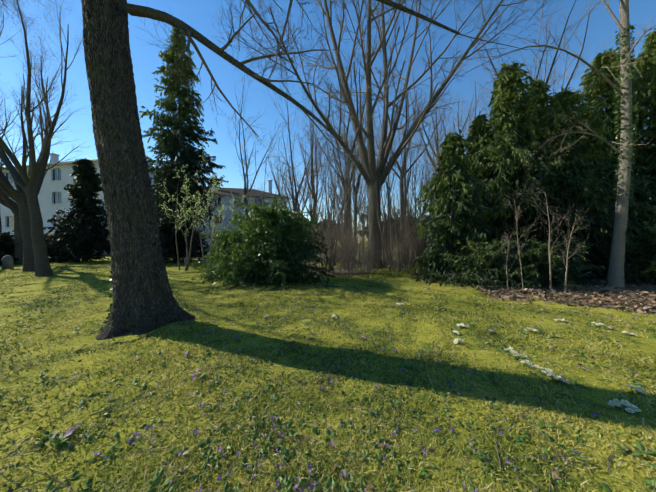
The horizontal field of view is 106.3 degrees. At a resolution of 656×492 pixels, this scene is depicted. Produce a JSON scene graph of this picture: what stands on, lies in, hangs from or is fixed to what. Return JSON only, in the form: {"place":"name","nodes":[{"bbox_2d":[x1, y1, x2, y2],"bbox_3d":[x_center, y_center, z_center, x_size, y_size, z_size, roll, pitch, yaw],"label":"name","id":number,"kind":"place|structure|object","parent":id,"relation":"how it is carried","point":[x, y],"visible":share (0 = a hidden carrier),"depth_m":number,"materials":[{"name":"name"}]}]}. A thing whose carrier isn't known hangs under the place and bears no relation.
{"place":"outdoors","nodes":[
{"label":"outdoors","id":0,"kind":"place"},
{"bbox_2d":[0,243,655,491],"bbox_3d":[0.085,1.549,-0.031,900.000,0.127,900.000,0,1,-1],"label":"lawn","id":1,"kind":"structure","parent":0,"point":[75,343],"depth_m":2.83,"materials":[{"name":"green plant"}]},
{"bbox_2d":[2,255,13,268],"bbox_3d":[-17.810,0.935,13.677,0.400,0.850,0.390,0,1,-1],"label":"gravestone","id":2,"kind":"object","parent":1,"relation":"on","point":[7,262],"visible":0.79,"depth_m":13.58,"materials":[{"name":"stone"}]},
{"bbox_2d":[0,230,22,265],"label":"entrance shrub","id":3,"kind":"object","parent":1,"relation":"on","point":[7,246],"visible":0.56,"depth_m":16.55,"materials":[{"name":"green plant"}]},
{"bbox_2d":[0,107,22,233],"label":"tree","id":4,"kind":"object","parent":1,"relation":"on","point":[2,170],"visible":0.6,"depth_m":25.18,"materials":[{"name":"brown plant"}]},
{"bbox_2d":[0,25,61,271],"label":"lime tree","id":5,"kind":"object","parent":1,"relation":"on","point":[18,195],"visible":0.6,"depth_m":12.85,"materials":[{"name":"brown plant"}]},
{"bbox_2d":[0,67,85,264],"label":"lime tree","id":6,"kind":"object","parent":1,"relation":"on","point":[9,203],"visible":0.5,"depth_m":16.62,"materials":[{"name":"brown plant"}]},
{"bbox_2d":[0,0,90,276],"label":"lime tree","id":7,"kind":"object","parent":1,"relation":"on","point":[31,186],"visible":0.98,"depth_m":11.08,"materials":[{"name":"brown plant"}]},
{"bbox_2d":[45,239,73,261],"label":"entrance shrub","id":8,"kind":"object","parent":1,"relation":"on","point":[51,252],"visible":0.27,"depth_m":18.62,"materials":[{"name":"green plant"}]},
{"bbox_2d":[49,423,80,444],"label":"crocus flower","id":9,"kind":"object","parent":1,"relation":"on","point":[68,434],"visible":0.92,"depth_m":1.92,"materials":[{"name":"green plant"}]},
{"bbox_2d":[43,158,110,263],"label":"yew","id":10,"kind":"object","parent":1,"relation":"on","point":[91,226],"visible":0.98,"depth_m":18.44,"materials":[{"name":"green plant"}]},
{"bbox_2d":[0,153,178,254],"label":"apartment block","id":11,"kind":"structure","parent":1,"relation":"on","point":[53,194],"depth_m":29.58,"materials":[{"name":"white paint"}]},
{"bbox_2d":[110,319,212,342],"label":"grass","id":12,"kind":"structure","parent":1,"relation":"on","point":[126,335],"depth_m":4.12,"materials":[{"name":"green plant"}]},
{"bbox_2d":[150,160,215,263],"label":"yew","id":13,"kind":"object","parent":1,"relation":"on","point":[168,173],"visible":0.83,"depth_m":17.75,"materials":[{"name":"green plant"}]},
{"bbox_2d":[139,26,228,246],"bbox_3d":[-14.885,-10.562,25.150,8.877,23.662,9.032,0,1,-21],"label":"spruce","id":14,"kind":"object","parent":1,"relation":"on","point":[173,145],"visible":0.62,"depth_m":24.49,"materials":[{"name":"green plant"}]},
{"bbox_2d":[159,150,216,270],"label":"sapling","id":15,"kind":"object","parent":1,"relation":"on","point":[184,210],"visible":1,"depth_m":12.86,"materials":[{"name":"green plant"}]},
{"bbox_2d":[191,369,208,379],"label":"flower","id":16,"kind":"object","parent":1,"relation":"on","point":[197,375],"visible":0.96,"depth_m":2.75,"materials":[{"name":"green plant"}]},
{"bbox_2d":[181,179,248,265],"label":"sapling","id":17,"kind":"object","parent":1,"relation":"on","point":[212,223],"visible":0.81,"depth_m":14.13,"materials":[{"name":"green plant"}]},
{"bbox_2d":[189,177,288,251],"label":"apartment block","id":18,"kind":"structure","parent":1,"relation":"on","point":[225,194],"depth_m":38.73,"materials":[{"name":"white paint"}]},
{"bbox_2d":[0,0,587,339],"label":"tree","id":19,"kind":"object","parent":1,"relation":"on","point":[144,300],"visible":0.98,"depth_m":4.21,"materials":[{"name":"brown plant"}]},
{"bbox_2d":[99,266,113,333],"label":"trunk ivy","id":20,"kind":"object","parent":19,"relation":"attached to","point":[108,310],"visible":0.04,"depth_m":4.21,"materials":[{"name":"green plant"}]},
{"bbox_2d":[0,274,655,491],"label":"lawn weed leaves","id":21,"kind":"object","parent":1,"relation":"on","point":[285,480],"visible":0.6,"depth_m":2.00,"materials":[{"name":"green plant"}]},
{"bbox_2d":[0,265,655,491],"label":"flowers","id":22,"kind":"object","parent":1,"relation":"on","point":[485,459],"visible":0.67,"depth_m":2.20,"materials":[{"name":"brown plant"}]},
{"bbox_2d":[57,271,651,491],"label":"purple flowers","id":23,"kind":"object","parent":1,"relation":"on","point":[326,446],"visible":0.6,"depth_m":2.05,"materials":[{"name":"purple plant"}]},
{"bbox_2d":[278,247,655,311],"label":"leaf litter","id":24,"kind":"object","parent":1,"relation":"on","point":[369,273],"visible":0.07,"depth_m":11.18,"materials":[{"name":"brown plant"}]},
{"bbox_2d":[188,225,261,282],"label":"bush","id":25,"kind":"object","parent":24,"relation":"on","point":[221,238],"visible":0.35,"depth_m":10.09,"materials":[{"name":"green plant"}]},
{"bbox_2d":[228,74,291,219],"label":"tree","id":26,"kind":"object","parent":24,"relation":"on","point":[245,175],"visible":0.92,"depth_m":21.91,"materials":[{"name":"brown plant"}]},
{"bbox_2d":[194,194,337,292],"bbox_3d":[-2.268,0.273,9.749,5.071,4.346,6.314,0,1,-1],"label":"bush","id":27,"kind":"object","parent":24,"relation":"on","point":[277,230],"visible":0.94,"depth_m":8.93,"materials":[{"name":"green plant"}]},
{"bbox_2d":[235,138,298,226],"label":"tree","id":28,"kind":"object","parent":24,"relation":"on","point":[281,194],"visible":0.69,"depth_m":12.29,"materials":[{"name":"brown plant"}]},
{"bbox_2d":[256,146,320,212],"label":"tree","id":29,"kind":"object","parent":24,"relation":"on","point":[281,174],"visible":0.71,"depth_m":30.68,"materials":[{"name":"brown plant"}]},
{"bbox_2d":[266,71,319,224],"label":"tree","id":30,"kind":"object","parent":24,"relation":"on","point":[294,181],"visible":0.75,"depth_m":22.98,"materials":[{"name":"brown plant"}]},
{"bbox_2d":[276,148,321,221],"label":"tree","id":31,"kind":"object","parent":24,"relation":"on","point":[297,188],"visible":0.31,"depth_m":34.85,"materials":[{"name":"brown plant"}]},
{"bbox_2d":[277,139,331,244],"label":"tree","id":32,"kind":"object","parent":24,"relation":"on","point":[311,201],"visible":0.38,"depth_m":38.19,"materials":[{"name":"brown plant"}]},
{"bbox_2d":[270,126,341,267],"bbox_3d":[-1.045,-2.195,11.174,3.651,7.317,3.893,0,1,-1],"label":"hazel shrub","id":33,"kind":"object","parent":24,"relation":"on","point":[278,189],"visible":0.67,"depth_m":11.69,"materials":[{"name":"brown plant"}]},
{"bbox_2d":[286,91,334,252],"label":"tree","id":34,"kind":"object","parent":24,"relation":"on","point":[312,173],"visible":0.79,"depth_m":24.86,"materials":[{"name":"brown plant"}]},
{"bbox_2d":[282,138,348,265],"bbox_3d":[-0.069,-3.309,15.516,2.609,9.388,6.724,1,1,34],"label":"hazel shrub","id":35,"kind":"object","parent":24,"relation":"on","point":[326,199],"visible":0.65,"depth_m":15.57,"materials":[{"name":"brown plant"}]},
{"bbox_2d":[297,191,343,264],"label":"brush shrub","id":36,"kind":"object","parent":24,"relation":"on","point":[322,226],"visible":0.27,"depth_m":14.61,"materials":[{"name":"brown plant"}]},
{"bbox_2d":[305,215,344,266],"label":"brush shrub","id":37,"kind":"object","parent":24,"relation":"on","point":[321,248],"visible":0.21,"depth_m":13.77,"materials":[{"name":"brown plant"}]},
{"bbox_2d":[302,115,355,273],"bbox_3d":[0.301,-2.439,12.703,3.121,7.754,3.990,-1,1,-32],"label":"hazel shrub","id":38,"kind":"object","parent":24,"relation":"on","point":[332,192],"visible":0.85,"depth_m":11.89,"materials":[{"name":"brown plant"}]},
{"bbox_2d":[301,216,357,247],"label":"building","id":39,"kind":"structure","parent":24,"relation":"on","point":[317,226],"depth_m":55.15,"materials":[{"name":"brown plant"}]},
{"bbox_2d":[301,89,364,254],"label":"tree","id":40,"kind":"object","parent":24,"relation":"on","point":[344,157],"visible":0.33,"depth_m":26.05,"materials":[{"name":"brown plant"}]},
{"bbox_2d":[308,202,361,268],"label":"brush shrub","id":41,"kind":"object","parent":24,"relation":"on","point":[340,241],"visible":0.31,"depth_m":12.88,"materials":[{"name":"brown plant"}]},
{"bbox_2d":[315,145,357,258],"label":"tree","id":42,"kind":"object","parent":24,"relation":"on","point":[329,187],"visible":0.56,"depth_m":20.25,"materials":[{"name":"brown plant"}]},
{"bbox_2d":[324,158,351,233],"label":"tree","id":43,"kind":"object","parent":24,"relation":"on","point":[340,190],"visible":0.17,"depth_m":32.06,"materials":[{"name":"brown plant"}]},
{"bbox_2d":[315,204,367,273],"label":"brush shrub","id":44,"kind":"object","parent":24,"relation":"on","point":[340,258],"visible":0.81,"depth_m":11.60,"materials":[{"name":"brown plant"}]},
{"bbox_2d":[333,225,362,273],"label":"brush shrub","id":45,"kind":"object","parent":24,"relation":"on","point":[346,260],"visible":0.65,"depth_m":12.00,"materials":[{"name":"brown plant"}]},
{"bbox_2d":[325,229,370,270],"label":"brush shrub","id":46,"kind":"object","parent":24,"relation":"on","point":[346,248],"visible":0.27,"depth_m":13.54,"materials":[{"name":"brown plant"}]},
{"bbox_2d":[332,161,367,214],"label":"tree","id":47,"kind":"object","parent":24,"relation":"on","point":[358,194],"visible":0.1,"depth_m":41.24,"materials":[{"name":"brown plant"}]},
{"bbox_2d":[320,91,382,240],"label":"tree","id":48,"kind":"object","parent":24,"relation":"on","point":[350,180],"visible":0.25,"depth_m":26.88,"materials":[{"name":"brown plant"}]},
{"bbox_2d":[334,179,371,269],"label":"hazel shrub","id":49,"kind":"object","parent":24,"relation":"on","point":[352,227],"visible":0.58,"depth_m":13.27,"materials":[{"name":"brown plant"}]},
{"bbox_2d":[337,164,371,267],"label":"hazel shrub","id":50,"kind":"object","parent":24,"relation":"on","point":[348,205],"visible":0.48,"depth_m":14.54,"materials":[{"name":"brown plant"}]},
{"bbox_2d":[316,71,396,251],"bbox_3d":[1.653,-5.329,17.624,6.810,13.443,3.256,0,1,24],"label":"tree","id":51,"kind":"object","parent":24,"relation":"on","point":[354,175],"visible":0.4,"depth_m":18.03,"materials":[{"name":"brown plant"}]},
{"bbox_2d":[335,235,388,272],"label":"brush shrub","id":52,"kind":"object","parent":24,"relation":"on","point":[366,262],"visible":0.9,"depth_m":11.73,"materials":[{"name":"brown plant"}]},
{"bbox_2d":[349,95,381,254],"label":"tree","id":53,"kind":"object","parent":24,"relation":"on","point":[356,189],"visible":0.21,"depth_m":28.64,"materials":[{"name":"brown plant"}]},
{"bbox_2d":[342,227,393,270],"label":"brush shrub","id":54,"kind":"object","parent":24,"relation":"on","point":[368,251],"visible":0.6,"depth_m":12.89,"materials":[{"name":"brown plant"}]},
{"bbox_2d":[352,205,388,261],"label":"brush shrub","id":55,"kind":"object","parent":24,"relation":"on","point":[367,232],"visible":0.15,"depth_m":15.24,"materials":[{"name":"brown plant"}]},
{"bbox_2d":[214,0,544,268],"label":"lawn tree","id":56,"kind":"object","parent":24,"relation":"on","point":[345,92],"visible":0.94,"depth_m":13.76,"materials":[{"name":"brown plant"}]},
{"bbox_2d":[349,112,411,247],"bbox_3d":[3.378,-3.698,15.517,4.984,10.171,4.083,0,1,-1],"label":"hazel shrub","id":57,"kind":"object","parent":24,"relation":"on","point":[366,185],"visible":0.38,"depth_m":15.44,"materials":[{"name":"brown plant"}]},
{"bbox_2d":[356,129,410,268],"bbox_3d":[3.095,-2.787,14.111,3.330,8.388,2.877,0,1,26],"label":"hazel shrub","id":58,"kind":"object","parent":24,"relation":"on","point":[382,230],"visible":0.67,"depth_m":13.84,"materials":[{"name":"brown plant"}]},
{"bbox_2d":[349,215,421,271],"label":"brush shrub","id":59,"kind":"object","parent":24,"relation":"on","point":[379,250],"visible":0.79,"depth_m":12.24,"materials":[{"name":"brown plant"}]},
{"bbox_2d":[358,211,415,270],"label":"brush shrub","id":60,"kind":"object","parent":24,"relation":"on","point":[391,243],"visible":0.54,"depth_m":13.36,"materials":[{"name":"brown plant"}]},
{"bbox_2d":[365,84,414,258],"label":"tree","id":61,"kind":"object","parent":24,"relation":"on","point":[388,199],"visible":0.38,"depth_m":19.42,"materials":[{"name":"brown plant"}]},
{"bbox_2d":[363,218,416,266],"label":"brush shrub","id":62,"kind":"object","parent":24,"relation":"on","point":[391,245],"visible":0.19,"depth_m":14.90,"materials":[{"name":"brown plant"}]},
{"bbox_2d":[353,206,428,246],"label":"hedge","id":63,"kind":"object","parent":24,"relation":"on","point":[393,226],"visible":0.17,"depth_m":53.92,"materials":[{"name":"brown plant"}]},
{"bbox_2d":[361,178,425,272],"bbox_3d":[3.344,-1.129,12.594,3.302,5.129,2.403,1,1,42],"label":"hazel shrub","id":64,"kind":"object","parent":24,"relation":"on","point":[400,262],"visible":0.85,"depth_m":12.37,"materials":[{"name":"brown plant"}]},
{"bbox_2d":[383,162,427,269],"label":"hazel shrub","id":65,"kind":"object","parent":24,"relation":"on","point":[405,263],"visible":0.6,"depth_m":13.48,"materials":[{"name":"brown plant"}]},
{"bbox_2d":[388,98,424,237],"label":"tree","id":66,"kind":"object","parent":24,"relation":"on","point":[408,157],"visible":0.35,"depth_m":28.22,"materials":[{"name":"brown plant"}]},
{"bbox_2d":[386,210,433,263],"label":"brush shrub","id":67,"kind":"object","parent":24,"relation":"on","point":[405,242],"visible":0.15,"depth_m":13.76,"materials":[{"name":"brown plant"}]},
{"bbox_2d":[394,130,434,260],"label":"hazel shrub","id":68,"kind":"object","parent":24,"relation":"on","point":[414,177],"visible":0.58,"depth_m":15.81,"materials":[{"name":"brown plant"}]},
{"bbox_2d":[387,214,441,271],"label":"brush shrub","id":69,"kind":"object","parent":24,"relation":"on","point":[409,264],"visible":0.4,"depth_m":12.48,"materials":[{"name":"brown plant"}]},
{"bbox_2d":[394,123,435,260],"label":"tree","id":70,"kind":"object","parent":24,"relation":"on","point":[415,178],"visible":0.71,"depth_m":17.96,"materials":[{"name":"brown plant"}]},
{"bbox_2d":[373,76,458,256],"bbox_3d":[7.810,-7.110,23.114,10.179,16.814,5.753,0,1,7],"label":"tree","id":71,"kind":"object","parent":24,"relation":"on","point":[404,161],"visible":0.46,"depth_m":23.25,"materials":[{"name":"brown plant"}]},
{"bbox_2d":[407,220,428,269],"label":"brush shrub","id":72,"kind":"object","parent":24,"relation":"on","point":[416,243],"visible":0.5,"depth_m":12.65,"materials":[{"name":"brown plant"}]},
{"bbox_2d":[402,170,438,271],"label":"hazel shrub","id":73,"kind":"object","parent":24,"relation":"on","point":[417,244],"visible":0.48,"depth_m":12.58,"materials":[{"name":"brown plant"}]},
{"bbox_2d":[415,143,440,233],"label":"tree","id":74,"kind":"object","parent":24,"relation":"on","point":[424,181],"visible":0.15,"depth_m":34.28,"materials":[{"name":"brown plant"}]},
{"bbox_2d":[399,134,473,247],"bbox_3d":[6.016,-2.635,13.096,3.627,8.127,4.468,0,1,-1],"label":"hazel shrub","id":75,"kind":"object","parent":24,"relation":"on","point":[416,184],"visible":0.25,"depth_m":14.07,"materials":[{"name":"brown plant"}]},
{"bbox_2d":[410,97,463,245],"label":"tree","id":76,"kind":"object","parent":24,"relation":"on","point":[434,166],"visible":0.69,"depth_m":15.91,"materials":[{"name":"brown plant"}]},
{"bbox_2d":[396,54,481,174],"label":"tree","id":77,"kind":"object","parent":24,"relation":"on","point":[437,143],"visible":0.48,"depth_m":23.77,"materials":[{"name":"brown plant"}]},
{"bbox_2d":[409,82,493,183],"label":"tree","id":78,"kind":"object","parent":24,"relation":"on","point":[446,126],"visible":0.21,"depth_m":24.41,"materials":[{"name":"brown plant"}]},
{"bbox_2d":[428,96,480,176],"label":"tree","id":79,"kind":"object","parent":24,"relation":"on","point":[456,119],"visible":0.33,"depth_m":19.75,"materials":[{"name":"brown plant"}]},
{"bbox_2d":[424,92,484,175],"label":"tree","id":80,"kind":"object","parent":24,"relation":"on","point":[467,120],"visible":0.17,"depth_m":23.39,"materials":[{"name":"brown plant"}]},
{"bbox_2d":[409,129,500,286],"bbox_3d":[4.944,-1.057,9.893,4.682,7.232,4.797,0,1,-1],"label":"conifer","id":81,"kind":"object","parent":24,"relation":"on","point":[462,196],"visible":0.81,"depth_m":9.65,"materials":[{"name":"green plant"}]},
{"bbox_2d":[442,80,489,150],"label":"tree","id":82,"kind":"object","parent":24,"relation":"on","point":[472,111],"visible":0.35,"depth_m":24.93,"materials":[{"name":"brown plant"}]},
{"bbox_2d":[406,113,526,273],"bbox_3d":[6.938,-1.481,12.066,6.299,9.966,5.507,0,1,-19],"label":"conifer","id":83,"kind":"object","parent":24,"relation":"on","point":[475,137],"visible":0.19,"depth_m":11.52,"materials":[{"name":"green plant"}]},
{"bbox_2d":[464,86,490,137],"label":"tree","id":84,"kind":"object","parent":24,"relation":"on","point":[485,111],"visible":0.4,"depth_m":20.33,"materials":[{"name":"brown plant"}]},
{"bbox_2d":[428,238,543,289],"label":"yew shrub","id":85,"kind":"object","parent":24,"relation":"on","point":[492,250],"visible":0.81,"depth_m":8.37,"materials":[{"name":"green plant"}]},
{"bbox_2d":[501,232,517,285],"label":"sapling","id":86,"kind":"object","parent":24,"relation":"on","point":[507,255],"visible":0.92,"depth_m":7.90,"materials":[{"name":"brown plant"}]},
{"bbox_2d":[504,179,542,289],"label":"sapling","id":87,"kind":"object","parent":24,"relation":"on","point":[516,215],"visible":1,"depth_m":7.61,"materials":[{"name":"brown plant"}]},
{"bbox_2d":[455,61,606,278],"bbox_3d":[8.074,-2.787,11.206,4.893,10.881,5.707,0,1,12],"label":"conifer","id":88,"kind":"object","parent":24,"relation":"on","point":[513,122],"visible":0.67,"depth_m":10.30,"materials":[{"name":"green plant"}]},
{"bbox_2d":[473,0,600,104],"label":"tree","id":89,"kind":"object","parent":24,"relation":"on","point":[552,65],"visible":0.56,"depth_m":13.57,"materials":[{"name":"brown plant"}]},
{"bbox_2d":[492,238,592,291],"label":"yew shrub","id":90,"kind":"object","parent":24,"relation":"on","point":[534,270],"visible":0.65,"depth_m":8.04,"materials":[{"name":"green plant"}]},
{"bbox_2d":[431,0,655,287],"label":"tall tree","id":91,"kind":"object","parent":24,"relation":"on","point":[615,276],"visible":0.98,"depth_m":8.36,"materials":[{"name":"grey plant"}]},
{"bbox_2d":[611,24,639,202],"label":"ivy on tall tree","id":92,"kind":"object","parent":91,"relation":"attached to","point":[632,68],"visible":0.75,"depth_m":8.46,"materials":[{"name":"green plant"}]},
{"bbox_2d":[526,180,576,290],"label":"sapling","id":93,"kind":"object","parent":24,"relation":"on","point":[550,284],"visible":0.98,"depth_m":7.49,"materials":[{"name":"brown plant"}]},
{"bbox_2d":[496,78,608,279],"bbox_3d":[10.621,-2.637,12.360,5.977,11.085,6.344,0,1,-1],"label":"conifer","id":94,"kind":"object","parent":24,"relation":"on","point":[539,86],"visible":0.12,"depth_m":11.54,"materials":[{"name":"green plant"}]},
{"bbox_2d":[517,38,604,106],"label":"tree","id":95,"kind":"object","parent":24,"relation":"on","point":[559,86],"visible":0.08,"depth_m":18.49,"materials":[{"name":"brown plant"}]},
{"bbox_2d":[469,277,655,314],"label":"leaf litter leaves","id":96,"kind":"object","parent":24,"relation":"on","point":[609,295],"visible":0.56,"depth_m":6.89,"materials":[{"name":"brown plant"}]},
{"bbox_2d":[529,234,605,286],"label":"yew shrub","id":97,"kind":"object","parent":24,"relation":"on","point":[573,246],"visible":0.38,"depth_m":8.74,"materials":[{"name":"green plant"}]},
{"bbox_2d":[554,207,589,290],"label":"sapling","id":98,"kind":"object","parent":24,"relation":"on","point":[566,266],"visible":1,"depth_m":7.09,"materials":[{"name":"brown plant"}]},
{"bbox_2d":[501,87,655,285],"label":"conifer","id":99,"kind":"object","parent":24,"relation":"on","point":[580,188],"visible":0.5,"depth_m":10.08,"materials":[{"name":"green plant"}]},
{"bbox_2d":[543,103,650,279],"bbox_3d":[11.970,-1.737,11.206,4.530,9.374,4.464,0,1,-1],"label":"conifer","id":100,"kind":"object","parent":24,"relation":"on","point":[599,168],"visible":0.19,"depth_m":10.85,"materials":[{"name":"green plant"}]},
{"bbox_2d":[574,47,655,272],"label":"conifer","id":101,"kind":"object","parent":24,"relation":"on","point":[595,83],"visible":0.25,"depth_m":11.92,"materials":[{"name":"green plant"}]},
{"bbox_2d":[600,29,655,272],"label":"conifer","id":102,"kind":"object","parent":24,"relation":"on","point":[648,150],"visible":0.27,"depth_m":12.00,"materials":[{"name":"green plant"}]},
{"bbox_2d":[606,222,655,284],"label":"yew shrub","id":103,"kind":"object","parent":24,"relation":"on","point":[644,261],"visible":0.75,"depth_m":9.15,"materials":[{"name":"green plant"}]},
{"bbox_2d":[519,359,532,367],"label":"white flowers","id":104,"kind":"object","parent":1,"relation":"on","point":[529,363],"visible":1,"depth_m":3.04,"materials":[{"name":"white plant"}]},
{"bbox_2d":[534,365,552,374],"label":"white flowers","id":105,"kind":"object","parent":1,"relation":"on","point":[547,372],"visible":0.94,"depth_m":2.85,"materials":[{"name":"beige plant"}]},
{"bbox_2d":[547,374,569,382],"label":"white flowers","id":106,"kind":"object","parent":1,"relation":"on","point":[555,377],"visible":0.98,"depth_m":2.73,"materials":[{"name":"white plant"}]},
{"bbox_2d":[608,398,641,416],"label":"white flowers","id":107,"kind":"object","parent":1,"relation":"on","point":[632,409],"visible":0.94,"depth_m":2.26,"materials":[{"name":"white plant"}]},
{"bbox_2d":[626,384,647,394],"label":"white flowers","id":108,"kind":"object","parent":1,"relation":"on","point":[637,389],"visible":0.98,"depth_m":2.48,"materials":[{"name":"beige plant"}]},
{"bbox_2d":[0,0,655,242],"label":"sky","id":109,"kind":"structure","parent":0,"point":[197,14],"materials":[{"name":"blue"}]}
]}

